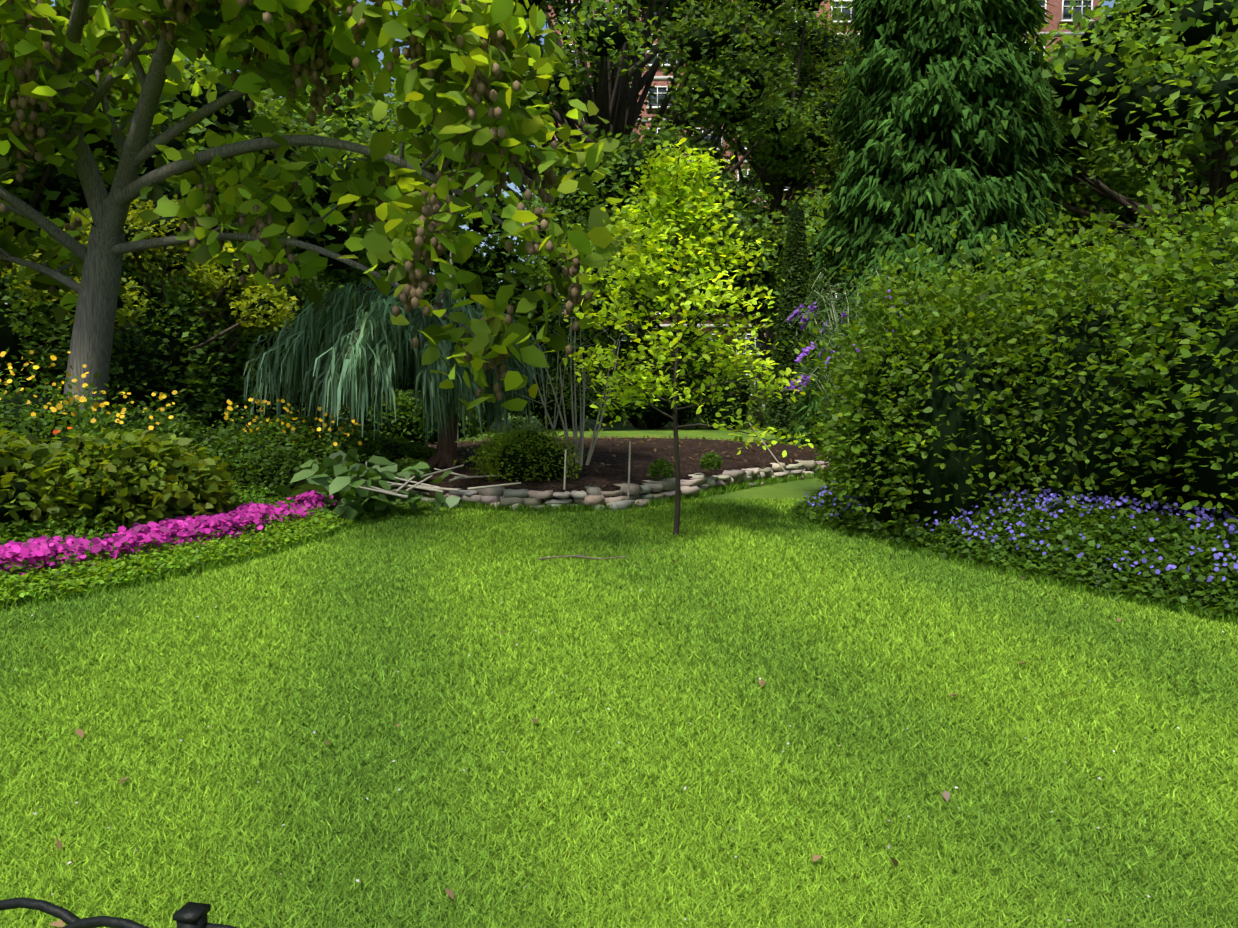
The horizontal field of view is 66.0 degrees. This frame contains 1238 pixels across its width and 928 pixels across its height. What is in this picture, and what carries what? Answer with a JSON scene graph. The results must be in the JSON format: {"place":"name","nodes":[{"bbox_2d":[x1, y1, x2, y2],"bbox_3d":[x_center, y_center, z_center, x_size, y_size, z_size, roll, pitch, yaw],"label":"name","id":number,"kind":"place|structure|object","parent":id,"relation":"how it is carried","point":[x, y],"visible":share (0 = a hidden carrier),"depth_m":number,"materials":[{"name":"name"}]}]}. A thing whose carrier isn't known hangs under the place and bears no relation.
{"place":"outdoors","nodes":[
{"label":"outdoors","id":0,"kind":"place"},
{"bbox_2d":[0,0,686,413],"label":"tree","id":1,"kind":"object","parent":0,"point":[416,88],"depth_m":11.96,"materials":[{"name":"green plant"}]},
{"bbox_2d":[5,0,1133,319],"label":"sky","id":2,"kind":"structure","parent":0,"point":[1111,3],"materials":[{"name":"white"}]},
{"bbox_2d":[0,402,1237,927],"bbox_3d":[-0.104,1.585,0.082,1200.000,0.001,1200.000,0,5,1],"label":"lawn","id":3,"kind":"structure","parent":0,"point":[796,488],"depth_m":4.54,"materials":[{"name":"green plant"}]},
{"bbox_2d":[0,897,236,927],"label":"metal fence","id":4,"kind":"object","parent":3,"relation":"on","point":[190,915],"visible":1,"depth_m":2.01,"materials":[{"name":"metal"}]},
{"bbox_2d":[271,449,459,519],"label":"hosta leaves","id":5,"kind":"object","parent":3,"relation":"on","point":[342,476],"visible":0.92,"depth_m":11.20,"materials":[{"name":"green plant"}]},
{"bbox_2d":[0,0,895,559],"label":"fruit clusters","id":6,"kind":"object","parent":3,"relation":"on","point":[412,292],"visible":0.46,"depth_m":11.66,"materials":[{"name":"plant"}]},
{"bbox_2d":[390,457,829,511],"bbox_3d":[-0.217,-0.014,17.888,9.626,0.348,11.969,0,5,1],"label":"stone edging","id":7,"kind":"object","parent":3,"relation":"on","point":[595,495],"visible":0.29,"depth_m":12.42,"materials":[{"name":"grey stone"}]},
{"bbox_2d":[1,509,1223,926],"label":"fallen leaves","id":8,"kind":"object","parent":3,"relation":"on","point":[449,893],"visible":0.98,"depth_m":3.68,"materials":[{"name":"brown plant"}]},
{"bbox_2d":[394,438,830,505],"bbox_3d":[-0.923,-0.208,18.582,8.916,0.580,11.042,3,6,36],"label":"mulch bed","id":9,"kind":"object","parent":3,"relation":"on","point":[615,471],"visible":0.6,"depth_m":14.91,"materials":[{"name":"brown soil"}]},
{"bbox_2d":[265,288,509,470],"bbox_3d":[-3.295,-1.268,14.557,3.297,2.884,3.658,4,6,44],"label":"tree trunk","id":10,"kind":"object","parent":9,"relation":"on","point":[445,455],"visible":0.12,"depth_m":14.42,"materials":[{"name":"brown plant"}]},
{"bbox_2d":[0,194,1237,624],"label":"plants","id":11,"kind":"object","parent":3,"relation":"on","point":[1176,538],"visible":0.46,"depth_m":8.65,"materials":[{"name":"green plant"}]},
{"bbox_2d":[0,123,1237,540],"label":"leaves","id":12,"kind":"object","parent":3,"relation":"on","point":[946,319],"visible":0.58,"depth_m":9.16,"materials":[{"name":"green plant"}]},
{"bbox_2d":[0,0,1237,442],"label":"background trees","id":13,"kind":"object","parent":3,"relation":"on","point":[1124,176],"visible":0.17,"depth_m":28.58,"materials":[{"name":"green plant"}]},
{"bbox_2d":[0,0,1237,606],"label":"foliage","id":14,"kind":"object","parent":3,"relation":"on","point":[1206,480],"visible":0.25,"depth_m":17.95,"materials":[{"name":"green plant"}]},
{"bbox_2d":[0,0,1237,534],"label":"tree limbs","id":15,"kind":"object","parent":3,"relation":"on","point":[618,102],"visible":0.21,"depth_m":35.74,"materials":[{"name":"brown plant"}]},
{"bbox_2d":[243,0,1079,446],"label":"conifer sprays","id":16,"kind":"object","parent":3,"relation":"on","point":[889,94],"visible":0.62,"depth_m":19.58,"materials":[{"name":"green plant"}]},
{"bbox_2d":[547,0,1236,407],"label":"building","id":17,"kind":"structure","parent":0,"point":[1054,8],"depth_m":69.84,"materials":[{"name":"brown brick"}]},
{"bbox_2d":[554,0,1093,394],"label":"building window frames","id":18,"kind":"structure","parent":17,"relation":"attached to","point":[841,7],"depth_m":69.58,"materials":[{"name":"white"}]},
{"bbox_2d":[856,535,1236,622],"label":"bed soil","id":19,"kind":"structure","parent":0,"point":[1093,592],"depth_m":7.00,"materials":[{"name":"brown soil"}]},
{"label":"bed soil","id":20,"kind":"structure","parent":0,"visible":0},
{"bbox_2d":[0,288,1237,581],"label":"flowers","id":21,"kind":"object","parent":20,"relation":"on","point":[42,548],"visible":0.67,"depth_m":8.52,"materials":[{"name":"purple plant"}]}
]}

